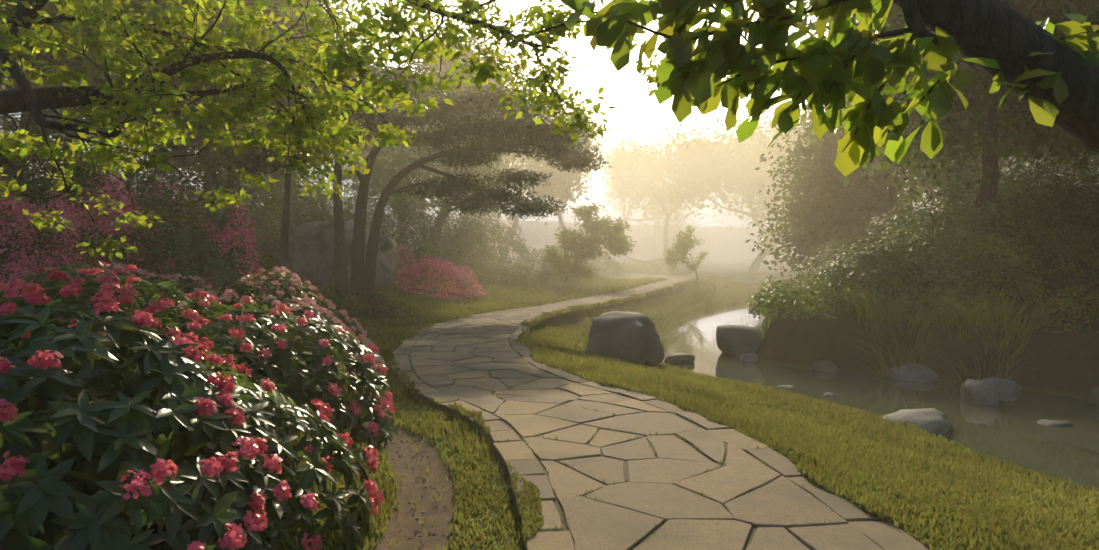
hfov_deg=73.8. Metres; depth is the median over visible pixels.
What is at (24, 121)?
hill tree
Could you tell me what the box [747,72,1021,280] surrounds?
tree
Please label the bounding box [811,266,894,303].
bank shrub
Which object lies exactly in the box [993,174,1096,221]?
bank shrub
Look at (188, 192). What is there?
hill shrub
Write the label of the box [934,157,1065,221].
bank shrub
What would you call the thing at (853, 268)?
bank shrub
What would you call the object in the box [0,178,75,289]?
azalea
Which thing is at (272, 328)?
flower bush
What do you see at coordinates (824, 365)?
bank rock
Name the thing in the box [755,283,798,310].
bank shrub
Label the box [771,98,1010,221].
tree
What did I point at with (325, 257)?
rock
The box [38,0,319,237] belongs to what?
hill tree
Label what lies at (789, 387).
stream rock
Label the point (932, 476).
grass
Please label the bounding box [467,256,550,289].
shrub
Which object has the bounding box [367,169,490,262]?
hill shrub
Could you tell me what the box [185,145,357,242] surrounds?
hill shrub
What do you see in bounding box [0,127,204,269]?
hill shrub
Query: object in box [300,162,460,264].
hill shrub
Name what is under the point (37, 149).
hill shrub
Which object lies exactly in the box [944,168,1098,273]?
bank shrub
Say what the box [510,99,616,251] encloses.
tree
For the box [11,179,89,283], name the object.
azalea
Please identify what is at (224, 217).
hill tree
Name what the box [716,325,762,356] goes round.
stream rock
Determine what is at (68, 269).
flower bush
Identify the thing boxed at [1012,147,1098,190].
shrub
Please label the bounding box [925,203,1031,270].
bank shrub
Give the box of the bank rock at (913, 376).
[885,363,939,381]
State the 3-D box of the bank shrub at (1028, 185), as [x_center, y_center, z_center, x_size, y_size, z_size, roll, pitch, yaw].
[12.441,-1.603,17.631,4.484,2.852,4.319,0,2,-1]
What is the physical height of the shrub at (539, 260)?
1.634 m
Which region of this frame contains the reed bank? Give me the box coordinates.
[754,280,1083,382]
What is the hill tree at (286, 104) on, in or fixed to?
on the ground at (833, 351)
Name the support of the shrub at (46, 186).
on the ground at (833, 351)
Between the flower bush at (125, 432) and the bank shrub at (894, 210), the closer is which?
the flower bush at (125, 432)
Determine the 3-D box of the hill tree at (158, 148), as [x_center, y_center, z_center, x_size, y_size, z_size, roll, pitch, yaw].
[-15.423,-6.667,32.053,7.131,10.404,13.466,2,2,44]
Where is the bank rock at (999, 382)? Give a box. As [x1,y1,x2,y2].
[978,378,1021,392]
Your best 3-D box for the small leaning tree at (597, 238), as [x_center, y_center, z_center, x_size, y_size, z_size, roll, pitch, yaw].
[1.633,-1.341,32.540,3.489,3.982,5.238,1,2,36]
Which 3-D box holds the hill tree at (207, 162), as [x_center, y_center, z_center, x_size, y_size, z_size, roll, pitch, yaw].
[-12.021,-7.405,26.633,7.988,12.496,7.922,0,2,-1]
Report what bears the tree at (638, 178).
on the ground at (833, 351)
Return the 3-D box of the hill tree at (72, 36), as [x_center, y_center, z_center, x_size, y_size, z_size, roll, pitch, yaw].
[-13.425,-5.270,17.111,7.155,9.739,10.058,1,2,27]
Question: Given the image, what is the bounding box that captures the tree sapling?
[663,225,707,285]
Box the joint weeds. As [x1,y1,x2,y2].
[390,323,831,534]
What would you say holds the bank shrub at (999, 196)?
on the ground at (833, 351)
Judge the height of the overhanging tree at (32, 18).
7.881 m
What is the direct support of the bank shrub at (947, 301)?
on the ground at (833, 351)
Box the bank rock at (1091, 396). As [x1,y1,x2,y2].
[1088,387,1098,404]
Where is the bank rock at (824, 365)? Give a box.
[811,360,838,371]
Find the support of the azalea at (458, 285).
on the ground at (833, 351)
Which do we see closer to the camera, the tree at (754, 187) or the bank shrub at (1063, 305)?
the bank shrub at (1063, 305)
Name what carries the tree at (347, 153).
on the ground at (833, 351)
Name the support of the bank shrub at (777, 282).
on the ground at (833, 351)
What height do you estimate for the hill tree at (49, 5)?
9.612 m
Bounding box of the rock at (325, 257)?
[272,220,398,286]
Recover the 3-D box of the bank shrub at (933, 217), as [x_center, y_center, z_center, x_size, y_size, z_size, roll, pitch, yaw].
[8.676,-0.726,16.332,3.458,2.109,3.364,0,2,-1]
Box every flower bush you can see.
[0,262,176,332]
[0,268,383,549]
[0,319,44,365]
[53,264,398,464]
[96,263,218,305]
[155,266,384,390]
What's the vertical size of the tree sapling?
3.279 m
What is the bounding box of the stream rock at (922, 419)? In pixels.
[881,408,952,434]
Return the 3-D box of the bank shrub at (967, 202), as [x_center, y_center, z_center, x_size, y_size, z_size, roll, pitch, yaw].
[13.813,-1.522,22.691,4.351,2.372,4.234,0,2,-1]
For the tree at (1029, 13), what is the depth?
15.73 m
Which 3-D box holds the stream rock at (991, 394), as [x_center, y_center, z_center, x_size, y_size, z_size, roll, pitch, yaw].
[6.507,1.830,11.131,0.487,0.470,0.646,1,-1,9]
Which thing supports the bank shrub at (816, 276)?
on the ground at (833, 351)
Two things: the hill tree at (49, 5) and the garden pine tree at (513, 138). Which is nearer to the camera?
the hill tree at (49, 5)
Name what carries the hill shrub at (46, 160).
on the ground at (833, 351)
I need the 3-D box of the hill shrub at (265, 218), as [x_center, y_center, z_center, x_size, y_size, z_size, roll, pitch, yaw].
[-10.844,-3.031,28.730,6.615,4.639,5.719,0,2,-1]
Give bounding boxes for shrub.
[0,72,186,233]
[0,106,114,202]
[0,118,117,245]
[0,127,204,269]
[0,165,129,275]
[68,194,261,301]
[109,110,268,245]
[155,160,322,236]
[169,216,286,302]
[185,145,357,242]
[191,167,352,248]
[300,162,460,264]
[300,279,419,317]
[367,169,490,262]
[437,211,547,269]
[439,211,508,273]
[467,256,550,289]
[512,249,580,280]
[552,249,627,275]
[616,258,677,274]
[746,277,791,316]
[747,283,807,318]
[753,275,810,306]
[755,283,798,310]
[775,275,846,320]
[790,222,904,296]
[791,277,813,295]
[805,255,883,298]
[811,232,871,272]
[811,236,944,311]
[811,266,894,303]
[821,228,946,302]
[823,231,874,265]
[823,280,885,315]
[831,228,931,306]
[850,238,940,289]
[851,198,1018,285]
[865,179,992,264]
[878,223,1050,301]
[888,216,1032,284]
[906,285,999,322]
[923,190,1003,226]
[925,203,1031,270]
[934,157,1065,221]
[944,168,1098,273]
[960,148,1098,257]
[966,185,1091,255]
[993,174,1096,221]
[1001,161,1098,259]
[1031,286,1098,333]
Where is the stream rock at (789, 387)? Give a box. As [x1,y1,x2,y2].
[777,385,795,391]
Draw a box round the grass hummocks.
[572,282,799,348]
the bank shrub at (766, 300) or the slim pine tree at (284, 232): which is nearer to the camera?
the bank shrub at (766, 300)
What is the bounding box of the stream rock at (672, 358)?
[664,353,694,363]
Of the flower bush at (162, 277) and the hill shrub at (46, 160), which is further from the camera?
the hill shrub at (46, 160)
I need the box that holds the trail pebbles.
[357,407,468,549]
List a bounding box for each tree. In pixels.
[0,0,140,86]
[0,0,172,90]
[0,0,716,265]
[0,43,62,116]
[0,46,165,180]
[1,29,179,183]
[25,56,281,187]
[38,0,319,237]
[78,56,304,234]
[109,0,389,271]
[156,18,421,293]
[184,8,357,231]
[216,63,611,298]
[319,48,400,211]
[322,12,530,254]
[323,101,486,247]
[366,74,536,248]
[441,132,601,259]
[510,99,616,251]
[532,202,636,283]
[560,0,1098,176]
[596,130,702,250]
[600,126,753,254]
[637,105,801,268]
[714,127,801,251]
[725,115,813,226]
[735,106,876,270]
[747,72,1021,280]
[770,0,1098,224]
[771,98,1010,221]
[899,123,1098,212]
[951,78,1098,181]
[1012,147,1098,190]
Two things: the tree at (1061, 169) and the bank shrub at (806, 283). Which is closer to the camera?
the bank shrub at (806, 283)
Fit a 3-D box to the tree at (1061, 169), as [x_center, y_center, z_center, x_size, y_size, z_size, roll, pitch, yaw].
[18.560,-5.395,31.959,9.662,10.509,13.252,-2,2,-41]
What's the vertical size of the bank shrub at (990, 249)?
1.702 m
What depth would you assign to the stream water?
10.93 m
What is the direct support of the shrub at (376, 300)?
on the ground at (833, 351)
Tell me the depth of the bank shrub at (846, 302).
14.92 m
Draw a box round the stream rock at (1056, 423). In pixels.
[1036,419,1074,426]
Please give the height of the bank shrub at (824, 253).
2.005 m
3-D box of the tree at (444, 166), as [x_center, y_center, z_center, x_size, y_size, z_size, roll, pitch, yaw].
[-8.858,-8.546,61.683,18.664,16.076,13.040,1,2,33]
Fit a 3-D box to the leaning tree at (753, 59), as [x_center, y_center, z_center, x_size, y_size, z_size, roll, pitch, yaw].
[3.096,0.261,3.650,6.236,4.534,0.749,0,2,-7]
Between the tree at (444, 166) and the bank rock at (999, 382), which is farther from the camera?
the tree at (444, 166)
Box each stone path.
[391,273,929,549]
[730,269,783,272]
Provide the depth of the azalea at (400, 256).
27.83 m
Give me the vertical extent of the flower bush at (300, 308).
1.617 m
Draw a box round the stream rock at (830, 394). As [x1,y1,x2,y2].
[823,392,834,396]
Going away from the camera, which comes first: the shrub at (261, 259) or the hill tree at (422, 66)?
the shrub at (261, 259)
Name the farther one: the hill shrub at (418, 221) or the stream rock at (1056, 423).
the hill shrub at (418, 221)
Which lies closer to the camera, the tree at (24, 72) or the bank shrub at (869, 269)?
the bank shrub at (869, 269)
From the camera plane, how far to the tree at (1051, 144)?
16.86 m
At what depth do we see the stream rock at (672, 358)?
14.94 m
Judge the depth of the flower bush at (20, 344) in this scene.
5.55 m
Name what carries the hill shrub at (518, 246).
on the ground at (833, 351)
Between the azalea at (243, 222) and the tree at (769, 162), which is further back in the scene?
the tree at (769, 162)
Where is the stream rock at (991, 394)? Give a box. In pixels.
[960,379,998,404]
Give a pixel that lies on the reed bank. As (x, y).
(883, 315)
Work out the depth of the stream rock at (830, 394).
11.47 m
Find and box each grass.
[0,228,1098,549]
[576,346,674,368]
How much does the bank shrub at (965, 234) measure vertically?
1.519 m
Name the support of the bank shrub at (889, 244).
on the ground at (833, 351)
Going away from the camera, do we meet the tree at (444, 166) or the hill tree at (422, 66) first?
the hill tree at (422, 66)
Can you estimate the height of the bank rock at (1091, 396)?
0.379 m
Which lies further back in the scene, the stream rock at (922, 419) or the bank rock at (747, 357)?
the bank rock at (747, 357)
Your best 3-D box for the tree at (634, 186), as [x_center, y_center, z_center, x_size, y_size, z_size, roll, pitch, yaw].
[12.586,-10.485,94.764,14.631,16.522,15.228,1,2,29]
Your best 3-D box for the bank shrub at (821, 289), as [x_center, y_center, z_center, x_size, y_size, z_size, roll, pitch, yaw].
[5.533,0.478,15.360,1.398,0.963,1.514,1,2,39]
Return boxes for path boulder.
[585,311,664,365]
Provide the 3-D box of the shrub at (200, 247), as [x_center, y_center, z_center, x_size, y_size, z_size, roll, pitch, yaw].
[-7.642,-0.321,14.327,3.699,2.608,3.665,-1,2,-28]
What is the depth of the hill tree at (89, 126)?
26.23 m
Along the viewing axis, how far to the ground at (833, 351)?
12.78 m
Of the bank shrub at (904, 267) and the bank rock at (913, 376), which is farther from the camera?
the bank shrub at (904, 267)
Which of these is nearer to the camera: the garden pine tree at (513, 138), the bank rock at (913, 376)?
the bank rock at (913, 376)
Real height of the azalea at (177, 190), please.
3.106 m
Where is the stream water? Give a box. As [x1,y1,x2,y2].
[661,301,1098,490]
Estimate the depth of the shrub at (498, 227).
33.30 m
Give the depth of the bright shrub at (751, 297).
18.69 m
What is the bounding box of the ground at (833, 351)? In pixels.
[1,201,1098,549]
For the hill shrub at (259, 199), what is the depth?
34.35 m
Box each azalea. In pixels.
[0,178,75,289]
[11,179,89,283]
[30,152,177,281]
[122,159,192,242]
[196,200,271,301]
[392,253,487,299]
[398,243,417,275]
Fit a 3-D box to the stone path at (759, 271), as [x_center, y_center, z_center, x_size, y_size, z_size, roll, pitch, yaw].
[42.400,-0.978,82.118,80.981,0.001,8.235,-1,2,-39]
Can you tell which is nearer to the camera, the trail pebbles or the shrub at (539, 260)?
the trail pebbles
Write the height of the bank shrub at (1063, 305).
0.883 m
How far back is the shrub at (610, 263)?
47.24 m
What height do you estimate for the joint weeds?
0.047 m
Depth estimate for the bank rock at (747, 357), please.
15.14 m
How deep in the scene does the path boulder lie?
12.86 m
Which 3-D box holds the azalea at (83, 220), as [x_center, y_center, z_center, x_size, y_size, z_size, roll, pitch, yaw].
[-8.964,-0.780,14.342,2.904,3.384,2.259,0,2,-1]
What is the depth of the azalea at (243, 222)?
15.01 m
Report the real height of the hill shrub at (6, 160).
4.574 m
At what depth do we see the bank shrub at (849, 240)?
25.48 m
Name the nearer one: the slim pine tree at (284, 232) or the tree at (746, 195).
the slim pine tree at (284, 232)
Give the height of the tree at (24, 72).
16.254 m
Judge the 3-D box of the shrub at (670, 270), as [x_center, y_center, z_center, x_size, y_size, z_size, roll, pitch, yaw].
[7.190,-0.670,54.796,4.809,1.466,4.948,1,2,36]
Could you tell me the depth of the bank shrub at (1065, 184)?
16.27 m
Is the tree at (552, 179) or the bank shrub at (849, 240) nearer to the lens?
the bank shrub at (849, 240)
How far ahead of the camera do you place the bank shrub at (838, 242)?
21.57 m
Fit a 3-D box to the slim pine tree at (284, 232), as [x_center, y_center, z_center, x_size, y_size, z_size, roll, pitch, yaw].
[-6.815,-3.183,20.477,6.629,7.818,5.784,0,2,-1]
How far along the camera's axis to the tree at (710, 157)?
71.62 m
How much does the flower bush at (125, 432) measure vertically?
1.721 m
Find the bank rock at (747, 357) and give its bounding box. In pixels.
[739,353,758,361]

